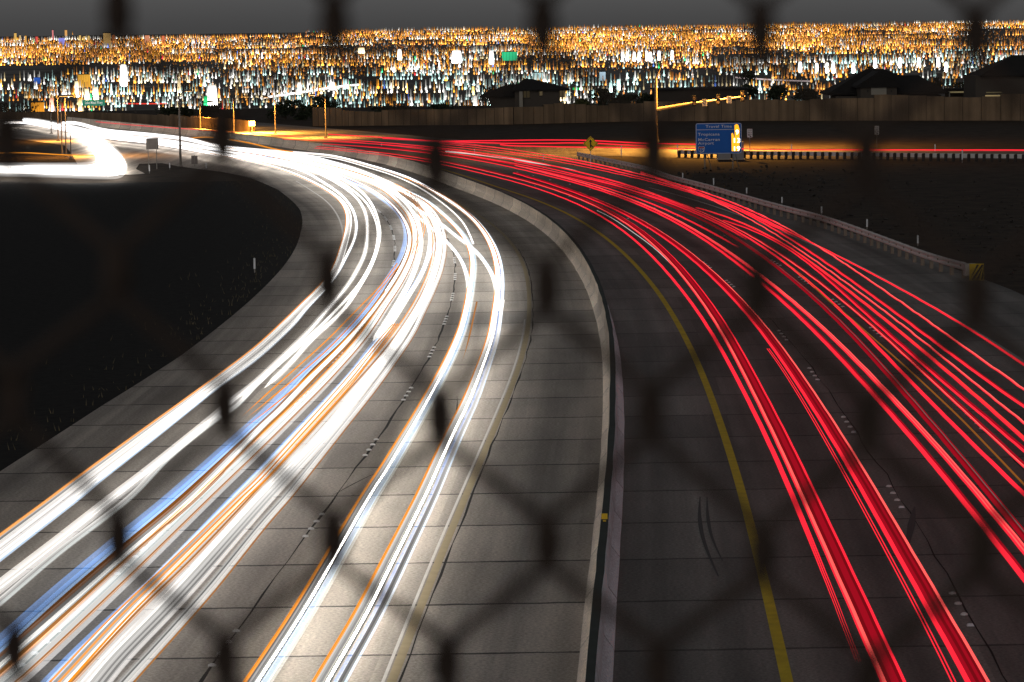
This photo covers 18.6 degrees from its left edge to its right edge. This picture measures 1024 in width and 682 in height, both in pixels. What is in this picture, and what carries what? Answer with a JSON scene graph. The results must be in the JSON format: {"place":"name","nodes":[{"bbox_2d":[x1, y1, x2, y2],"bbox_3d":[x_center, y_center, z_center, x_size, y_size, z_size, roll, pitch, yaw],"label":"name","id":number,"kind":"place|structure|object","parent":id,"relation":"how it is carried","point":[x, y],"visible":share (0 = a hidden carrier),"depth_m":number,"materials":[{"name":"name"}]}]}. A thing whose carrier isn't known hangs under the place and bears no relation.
{"place":"outdoors","nodes":[
{"label":"outdoors","id":0,"kind":"place"},
{"bbox_2d":[1,119,276,177],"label":"ramp road","id":1,"kind":"structure","parent":0,"point":[134,154],"depth_m":293.34,"materials":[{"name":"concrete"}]},
{"bbox_2d":[25,127,103,167],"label":"headlight trail","id":2,"kind":"object","parent":1,"relation":"on","point":[100,159],"visible":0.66,"depth_m":267.35,"materials":[{"name":"white"}]},
{"bbox_2d":[26,126,109,168],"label":"headlight trail","id":3,"kind":"object","parent":1,"relation":"on","point":[106,158],"visible":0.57,"depth_m":248.21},
{"bbox_2d":[27,127,115,170],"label":"headlight trail","id":4,"kind":"object","parent":3,"relation":"on","point":[112,161],"visible":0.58,"depth_m":244.06,"materials":[{"name":"white"}]},
{"bbox_2d":[30,129,120,172],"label":"headlight trail","id":5,"kind":"object","parent":1,"relation":"on","point":[117,166],"visible":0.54,"depth_m":242.38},
{"bbox_2d":[4,129,125,175],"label":"headlight trail","id":6,"kind":"object","parent":5,"relation":"on","point":[121,169],"visible":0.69,"depth_m":237.19,"materials":[{"name":"white"}]},
{"bbox_2d":[96,121,744,234],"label":"taillight trail","id":7,"kind":"object","parent":1,"relation":"on","point":[460,150],"visible":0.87,"depth_m":251.72,"materials":[{"name":"red"}]},
{"bbox_2d":[303,155,473,243],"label":"headlight trail","id":8,"kind":"object","parent":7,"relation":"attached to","point":[417,186],"visible":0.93,"depth_m":195.85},
{"bbox_2d":[0,151,412,673],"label":"headlight trail","id":9,"kind":"object","parent":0,"point":[36,628],"visible":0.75,"depth_m":74.81,"materials":[{"name":"white"}]},
{"bbox_2d":[236,153,380,386],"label":"headlight trail","id":10,"kind":"object","parent":9,"relation":"on","point":[295,357],"visible":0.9,"depth_m":126.87,"materials":[{"name":"white"}]},
{"bbox_2d":[250,291,385,423],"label":"indicator trail","id":11,"kind":"object","parent":9,"relation":"on","point":[321,363],"visible":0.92,"depth_m":96.55,"materials":[{"name":"orange"}]},
{"bbox_2d":[0,151,417,681],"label":"headlight trail","id":12,"kind":"object","parent":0,"point":[67,631],"visible":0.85,"depth_m":70.97,"materials":[{"name":"white"}]},
{"bbox_2d":[393,184,425,253],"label":"indicator trail","id":13,"kind":"object","parent":12,"relation":"on","point":[421,222],"visible":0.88,"depth_m":164.38,"materials":[{"name":"orange"}]},
{"bbox_2d":[26,154,406,629],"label":"headlight trail","id":14,"kind":"object","parent":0,"point":[172,503],"visible":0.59,"depth_m":73.75,"materials":[{"name":"blue"}]},
{"bbox_2d":[68,323,397,681],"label":"indicator trail","id":15,"kind":"object","parent":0,"point":[137,606],"visible":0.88,"depth_m":64.68,"materials":[{"name":"orange"}]},
{"bbox_2d":[247,263,397,411],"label":"indicator trail","id":16,"kind":"object","parent":15,"relation":"on","point":[323,342],"visible":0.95,"depth_m":102.47,"materials":[{"name":"orange"}]},
{"bbox_2d":[252,266,398,413],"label":"indicator trail","id":17,"kind":"object","parent":15,"relation":"on","point":[329,347],"visible":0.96,"depth_m":101.06,"materials":[{"name":"orange"}]},
{"bbox_2d":[53,150,430,681],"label":"headlight trail","id":18,"kind":"object","parent":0,"point":[99,642],"visible":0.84,"depth_m":67.18,"materials":[{"name":"white"}]},
{"bbox_2d":[49,323,392,681],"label":"indicator trail","id":19,"kind":"object","parent":18,"relation":"on","point":[126,602],"visible":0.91,"depth_m":64.72,"materials":[{"name":"orange"}]},
{"bbox_2d":[58,324,394,681],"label":"indicator trail","id":20,"kind":"object","parent":18,"relation":"on","point":[127,608],"visible":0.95,"depth_m":64.40,"materials":[{"name":"orange"}]},
{"bbox_2d":[63,122,435,681],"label":"headlight trail","id":21,"kind":"object","parent":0,"point":[140,609],"visible":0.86,"depth_m":70.64,"materials":[{"name":"white"}]},
{"bbox_2d":[64,122,441,681],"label":"headlight trail","id":22,"kind":"object","parent":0,"point":[115,659],"visible":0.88,"depth_m":67.92,"materials":[{"name":"white"}]},
{"bbox_2d":[74,122,473,681],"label":"headlight trail","id":23,"kind":"object","parent":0,"point":[261,667],"visible":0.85,"depth_m":68.57,"materials":[{"name":"white"}]},
{"bbox_2d":[62,122,503,681],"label":"headlight trail","id":24,"kind":"object","parent":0,"point":[332,655],"visible":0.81,"depth_m":66.16,"materials":[{"name":"white"}]},
{"bbox_2d":[119,155,446,681],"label":"headlight trail","id":25,"kind":"object","parent":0,"point":[131,672],"visible":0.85,"depth_m":67.06,"materials":[{"name":"white"}]},
{"bbox_2d":[0,128,602,681],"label":"freeway road","id":26,"kind":"structure","parent":0,"point":[546,450],"depth_m":79.13,"materials":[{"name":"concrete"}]},
{"bbox_2d":[0,122,351,551],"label":"headlight trail","id":27,"kind":"object","parent":26,"relation":"on","point":[28,516],"visible":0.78,"depth_m":83.87,"materials":[{"name":"white"}]},
{"bbox_2d":[0,126,356,558],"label":"headlight trail","id":28,"kind":"object","parent":26,"relation":"on","point":[25,536],"visible":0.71,"depth_m":76.53,"materials":[{"name":"white"}]},
{"bbox_2d":[0,151,367,588],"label":"headlight trail","id":29,"kind":"object","parent":26,"relation":"on","point":[60,539],"visible":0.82,"depth_m":76.33,"materials":[{"name":"white"}]},
{"bbox_2d":[0,156,378,603],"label":"headlight trail","id":30,"kind":"object","parent":26,"relation":"on","point":[27,577],"visible":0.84,"depth_m":74.25,"materials":[{"name":"white"}]},
{"bbox_2d":[415,208,498,308],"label":"headlight trail","id":31,"kind":"object","parent":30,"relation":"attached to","point":[487,267],"visible":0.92,"depth_m":141.05,"materials":[{"name":"white"}]},
{"bbox_2d":[28,188,395,661],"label":"pavement seam","id":32,"kind":"object","parent":26,"relation":"on","point":[132,559],"visible":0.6,"depth_m":71.77,"materials":[{"name":"grey"}]},
{"bbox_2d":[23,119,422,335],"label":"headlight trail","id":33,"kind":"object","parent":26,"relation":"on","point":[380,330],"visible":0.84,"depth_m":198.95,"materials":[{"name":"white"}]},
{"bbox_2d":[199,188,455,681],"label":"pavement seam","id":34,"kind":"object","parent":26,"relation":"on","point":[203,677],"visible":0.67,"depth_m":82.19,"materials":[{"name":"grey"}]},
{"bbox_2d":[66,117,624,681],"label":"concrete barrier","id":35,"kind":"object","parent":26,"relation":"on","point":[596,647],"visible":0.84,"depth_m":89.13,"materials":[{"name":"grey"}]},
{"bbox_2d":[356,164,530,681],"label":"tan edge line","id":36,"kind":"object","parent":26,"relation":"on","point":[406,642],"visible":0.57,"depth_m":71.77,"materials":[{"name":"yellow paint"}]},
{"bbox_2d":[381,338,522,681],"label":"white edge line","id":37,"kind":"object","parent":26,"relation":"on","point":[420,588],"visible":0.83,"depth_m":69.00,"materials":[{"name":"paint"}]},
{"bbox_2d":[398,258,533,681],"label":"pavement seam","id":38,"kind":"object","parent":26,"relation":"on","point":[446,559],"visible":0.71,"depth_m":72.05,"materials":[{"name":"grey"}]},
{"bbox_2d":[383,138,637,145],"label":"taillight trail","id":39,"kind":"object","parent":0,"point":[513,143],"visible":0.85,"depth_m":277.26,"materials":[{"name":"red"}]},
{"bbox_2d":[0,0,1023,681],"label":"chain link fence","id":40,"kind":"object","parent":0,"point":[546,300],"visible":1,"depth_m":1.06,"materials":[{"name":"metal"}]},
{"bbox_2d":[0,23,1023,294],"bbox_3d":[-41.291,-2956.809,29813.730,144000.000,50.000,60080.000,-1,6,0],"label":"ground","id":41,"kind":"structure","parent":0,"point":[952,185],"depth_m":243.06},
{"bbox_2d":[82,100,104,110],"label":"green road sign","id":42,"kind":"object","parent":41,"relation":"on","point":[86,103],"visible":0.98,"depth_m":797.75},
{"bbox_2d":[17,112,254,131],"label":"sound wall","id":43,"kind":"structure","parent":41,"relation":"on","point":[172,120],"depth_m":380.03,"materials":[{"name":"brown"}]},
{"bbox_2d":[0,180,301,470],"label":"verge","id":44,"kind":"structure","parent":41,"relation":"on","point":[51,258],"depth_m":143.53,"materials":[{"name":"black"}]},
{"bbox_2d":[146,138,157,168],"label":"sign back","id":45,"kind":"object","parent":41,"relation":"on","point":[151,143],"visible":0.97,"depth_m":256.69,"materials":[{"name":"metal"}]},
{"bbox_2d":[155,106,197,116],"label":"bush","id":46,"kind":"object","parent":41,"relation":"on","point":[169,110],"visible":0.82,"depth_m":398.72,"materials":[{"name":"green plant"}]},
{"bbox_2d":[178,92,182,166],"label":"street lamp","id":47,"kind":"object","parent":41,"relation":"on","point":[180,154],"visible":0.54,"depth_m":259.13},
{"bbox_2d":[265,100,302,119],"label":"bush","id":48,"kind":"object","parent":41,"relation":"on","point":[282,109],"visible":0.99,"depth_m":393.43,"materials":[{"name":"green plant"}]},
{"bbox_2d":[293,102,315,119],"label":"bush","id":49,"kind":"object","parent":41,"relation":"on","point":[303,114],"visible":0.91,"depth_m":388.55,"materials":[{"name":"green plant"}]},
{"bbox_2d":[309,94,341,107],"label":"tree","id":50,"kind":"object","parent":41,"relation":"on","point":[330,103],"visible":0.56,"depth_m":398.96,"materials":[{"name":"green plant"}]},
{"bbox_2d":[365,105,410,111],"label":"bush","id":51,"kind":"object","parent":41,"relation":"on","point":[383,107],"visible":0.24,"depth_m":398.60,"materials":[{"name":"green plant"}]},
{"bbox_2d":[427,103,459,108],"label":"bush","id":52,"kind":"object","parent":41,"relation":"on","point":[439,106],"visible":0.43,"depth_m":399.87,"materials":[{"name":"green plant"}]},
{"bbox_2d":[583,136,597,166],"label":"merge sign","id":53,"kind":"object","parent":41,"relation":"on","point":[590,143],"visible":0.93,"depth_m":248.79,"materials":[{"name":"yellow"}]},
{"bbox_2d":[182,122,1023,681],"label":"road","id":54,"kind":"structure","parent":41,"relation":"on","point":[668,578],"depth_m":83.83,"materials":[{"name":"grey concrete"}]},
{"bbox_2d":[272,135,710,232],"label":"taillight trail","id":55,"kind":"object","parent":54,"relation":"on","point":[554,174],"visible":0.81,"depth_m":208.16,"materials":[{"name":"red"}]},
{"bbox_2d":[63,122,469,321],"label":"headlight trail","id":56,"kind":"object","parent":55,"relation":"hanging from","point":[466,277],"visible":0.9,"depth_m":153.12,"materials":[{"name":"white"}]},
{"bbox_2d":[285,139,743,237],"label":"taillight trail","id":57,"kind":"object","parent":54,"relation":"on","point":[735,232],"visible":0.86,"depth_m":222.55,"materials":[{"name":"red"}]},
{"bbox_2d":[317,148,852,652],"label":"taillight trail","id":58,"kind":"object","parent":54,"relation":"on","point":[785,480],"visible":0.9,"depth_m":82.88,"materials":[{"name":"red"}]},
{"bbox_2d":[316,146,905,681],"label":"taillight trail","id":59,"kind":"object","parent":54,"relation":"on","point":[858,606],"visible":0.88,"depth_m":71.08,"materials":[{"name":"red"}]},
{"bbox_2d":[449,144,785,229],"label":"taillight trail","id":60,"kind":"object","parent":54,"relation":"on","point":[633,175],"visible":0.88,"depth_m":218.37,"materials":[{"name":"red"}]},
{"bbox_2d":[455,147,787,233],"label":"taillight trail","id":61,"kind":"object","parent":54,"relation":"on","point":[651,181],"visible":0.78,"depth_m":213.09,"materials":[{"name":"red"}]},
{"bbox_2d":[452,143,1023,389],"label":"taillight trail","id":62,"kind":"object","parent":61,"relation":"on","point":[976,355],"visible":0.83,"depth_m":115.75,"materials":[{"name":"red"}]},
{"bbox_2d":[360,145,1023,540],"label":"taillight trail","id":63,"kind":"object","parent":54,"relation":"on","point":[978,479],"visible":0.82,"depth_m":85.92,"materials":[{"name":"red"}]},
{"bbox_2d":[698,497,718,575],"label":"skid mark","id":64,"kind":"object","parent":54,"relation":"on","point":[700,525],"visible":1,"depth_m":69.16,"materials":[{"name":"grey rubber"}]},
{"bbox_2d":[706,498,722,560],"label":"skid mark","id":65,"kind":"object","parent":54,"relation":"on","point":[709,524],"visible":1,"depth_m":70.11,"materials":[{"name":"grey rubber"}]},
{"bbox_2d":[462,154,1022,491],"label":"taillight trail","id":66,"kind":"object","parent":54,"relation":"on","point":[971,442],"visible":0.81,"depth_m":89.22,"materials":[{"name":"red"}]},
{"bbox_2d":[783,260,1023,484],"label":"indicator trail","id":67,"kind":"object","parent":66,"relation":"on","point":[978,436],"visible":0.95,"depth_m":85.74,"materials":[{"name":"red"}]},
{"bbox_2d":[640,173,1023,423],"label":"taillight trail","id":68,"kind":"object","parent":67,"relation":"attached to","point":[981,388],"visible":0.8,"depth_m":106.77,"materials":[{"name":"red"}]},
{"bbox_2d":[707,210,1023,440],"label":"taillight trail","id":69,"kind":"object","parent":67,"relation":"attached to","point":[992,410],"visible":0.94,"depth_m":101.21,"materials":[{"name":"red"}]},
{"bbox_2d":[514,172,989,681],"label":"taillight trail","id":70,"kind":"object","parent":54,"relation":"on","point":[968,665],"visible":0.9,"depth_m":67.56,"materials":[{"name":"red"}]},
{"bbox_2d":[510,152,1002,351],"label":"taillight trail","id":71,"kind":"object","parent":54,"relation":"on","point":[957,321],"visible":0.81,"depth_m":130.10,"materials":[{"name":"red"}]},
{"bbox_2d":[514,165,1023,554],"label":"taillight trail","id":72,"kind":"object","parent":54,"relation":"on","point":[1004,525],"visible":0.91,"depth_m":83.49,"materials":[{"name":"red"}]},
{"bbox_2d":[514,161,1023,467],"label":"taillight trail","id":73,"kind":"object","parent":54,"relation":"on","point":[975,420],"visible":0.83,"depth_m":99.36,"materials":[{"name":"red"}]},
{"bbox_2d":[577,152,981,277],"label":"guardrail","id":74,"kind":"object","parent":54,"relation":"on","point":[899,246],"visible":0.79,"depth_m":176.02,"materials":[{"name":"metal"}]},
{"bbox_2d":[652,188,980,334],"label":"white shoulder line","id":75,"kind":"object","parent":54,"relation":"on","point":[825,250],"visible":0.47,"depth_m":157.47,"materials":[{"name":"paint"}]},
{"bbox_2d":[767,349,955,681],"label":"taillight trail","id":76,"kind":"object","parent":54,"relation":"on","point":[874,531],"visible":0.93,"depth_m":62.70,"materials":[{"name":"red"}]},
{"bbox_2d":[723,220,1023,451],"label":"taillight trail","id":77,"kind":"object","parent":54,"relation":"on","point":[1020,446],"visible":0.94,"depth_m":98.65,"materials":[{"name":"red"}]},
{"bbox_2d":[641,172,1023,407],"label":"taillight trail","id":78,"kind":"object","parent":77,"relation":"attached to","point":[997,387],"visible":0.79,"depth_m":110.26,"materials":[{"name":"red"}]},
{"bbox_2d":[455,142,785,227],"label":"taillight trail","id":79,"kind":"object","parent":78,"relation":"on","point":[637,173],"visible":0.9,"depth_m":201.19,"materials":[{"name":"red"}]},
{"bbox_2d":[803,357,1007,681],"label":"lane marking","id":80,"kind":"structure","parent":54,"relation":"on","point":[966,611],"depth_m":63.92,"materials":[{"name":"grey"}]},
{"bbox_2d":[906,507,915,543],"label":"dark skid mark","id":81,"kind":"object","parent":54,"relation":"on","point":[911,525],"visible":0.73,"depth_m":69.86,"materials":[{"name":"asphalt"}]},
{"bbox_2d":[604,94,643,104],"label":"bush","id":82,"kind":"object","parent":41,"relation":"on","point":[630,97],"visible":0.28,"depth_m":398.92,"materials":[{"name":"green plant"}]},
{"bbox_2d":[635,92,653,102],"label":"bush","id":83,"kind":"object","parent":41,"relation":"on","point":[647,97],"visible":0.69,"depth_m":403.06,"materials":[{"name":"green plant"}]},
{"bbox_2d":[312,94,1023,125],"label":"sound wall","id":84,"kind":"structure","parent":41,"relation":"on","point":[1001,107],"depth_m":360.56,"materials":[{"name":"brown"}]},
{"bbox_2d":[696,123,741,169],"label":"travel time sign","id":85,"kind":"object","parent":41,"relation":"on","point":[718,138],"visible":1,"depth_m":241.95,"materials":[{"name":"blue"}]},
{"bbox_2d":[738,70,758,98],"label":"tree","id":86,"kind":"object","parent":41,"relation":"on","point":[752,91],"visible":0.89,"depth_m":408.30,"materials":[{"name":"green plant"}]},
{"bbox_2d":[763,84,789,99],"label":"bush","id":87,"kind":"object","parent":41,"relation":"on","point":[774,92],"visible":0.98,"depth_m":403.32,"materials":[{"name":"green plant"}]},
{"bbox_2d":[677,164,1023,277],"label":"rocks","id":88,"kind":"object","parent":41,"relation":"on","point":[870,214],"visible":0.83,"depth_m":193.50,"materials":[{"name":"stone"}]},
{"bbox_2d":[945,88,963,96],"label":"porch cover","id":89,"kind":"object","parent":41,"relation":"on","point":[956,92],"visible":0.24,"depth_m":402.58,"materials":[{"name":"tile"}]},
{"bbox_2d":[0,22,1023,111],"bbox_3d":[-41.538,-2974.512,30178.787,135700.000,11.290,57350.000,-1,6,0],"label":"valley floor","id":90,"kind":"structure","parent":0,"point":[21,71],"depth_m":4925.84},
{"bbox_2d":[77,74,89,86],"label":"lit tower","id":91,"kind":"structure","parent":90,"relation":"on","point":[85,78],"depth_m":3477.51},
{"bbox_2d":[120,64,126,85],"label":"bright lamp","id":92,"kind":"object","parent":90,"relation":"on","point":[123,74],"visible":0.95,"depth_m":3494.01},
{"bbox_2d":[207,85,217,102],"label":"bright lamp","id":93,"kind":"object","parent":90,"relation":"on","point":[211,91],"visible":0.55,"depth_m":2459.66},
{"bbox_2d":[451,50,461,62],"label":"bright lamp","id":94,"kind":"object","parent":90,"relation":"on","point":[456,55],"visible":0.89,"depth_m":5266.46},
{"bbox_2d":[502,51,516,60],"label":"lit screen","id":95,"kind":"object","parent":90,"relation":"on","point":[509,55],"visible":0.98,"depth_m":5560.20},
{"bbox_2d":[0,19,1023,110],"bbox_3d":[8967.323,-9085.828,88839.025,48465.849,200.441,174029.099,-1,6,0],"label":"city lights","id":96,"kind":"object","parent":90,"relation":"on","point":[24,49],"visible":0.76,"depth_m":6903.21},
{"bbox_2d":[328,134,695,144],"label":"taillight trail","id":97,"kind":"object","parent":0,"point":[504,140],"visible":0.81,"depth_m":284.83,"materials":[{"name":"red"}]},
{"bbox_2d":[0,0,1023,36],"label":"sky","id":98,"kind":"structure","parent":0,"point":[20,17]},
{"bbox_2d":[490,79,569,107],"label":"house","id":99,"kind":"structure","parent":0,"point":[529,93],"depth_m":404.47,"materials":[{"name":"black paint"}]},
{"bbox_2d":[451,171,792,681],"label":"yellow edge line","id":100,"kind":"object","parent":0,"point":[784,669],"visible":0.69,"depth_m":79.75,"materials":[{"name":"paint"}]},
{"bbox_2d":[324,143,1023,581],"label":"taillight trail","id":101,"kind":"object","parent":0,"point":[1002,549],"visible":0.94,"depth_m":83.68,"materials":[{"name":"red"}]},
{"bbox_2d":[650,86,749,101],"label":"house","id":102,"kind":"structure","parent":0,"point":[670,94],"depth_m":396.91,"materials":[{"name":"grey paint"}]},
{"bbox_2d":[450,144,1023,158],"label":"cross road","id":103,"kind":"structure","parent":0,"point":[629,152],"depth_m":274.37,"materials":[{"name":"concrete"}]},
{"bbox_2d":[655,37,744,116],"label":"ramp meter mast","id":104,"kind":"object","parent":103,"relation":"on","point":[705,101],"visible":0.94,"depth_m":280.17,"materials":[{"name":"beige"}]},
{"bbox_2d":[500,144,1023,150],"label":"taillight trail","id":105,"kind":"object","parent":103,"relation":"on","point":[791,149],"visible":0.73,"depth_m":254.35,"materials":[{"name":"red"}]},
{"bbox_2d":[678,150,1023,161],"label":"guardrail","id":106,"kind":"object","parent":103,"relation":"on","point":[887,155],"visible":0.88,"depth_m":253.30,"materials":[{"name":"metal"}]},
{"bbox_2d":[820,69,948,97],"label":"house","id":107,"kind":"structure","parent":0,"point":[868,83],"depth_m":394.96,"materials":[{"name":"black paint"}]},
{"bbox_2d":[871,87,886,94],"bbox_3d":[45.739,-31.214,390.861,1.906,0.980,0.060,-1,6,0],"label":"garage door","id":108,"kind":"structure","parent":107,"relation":"in","point":[874,91],"depth_m":390.81,"materials":[{"name":"beige"}]},
{"bbox_2d":[964,55,1023,96],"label":"house","id":109,"kind":"structure","parent":0,"point":[977,83],"depth_m":379.39,"materials":[{"name":"black paint"}]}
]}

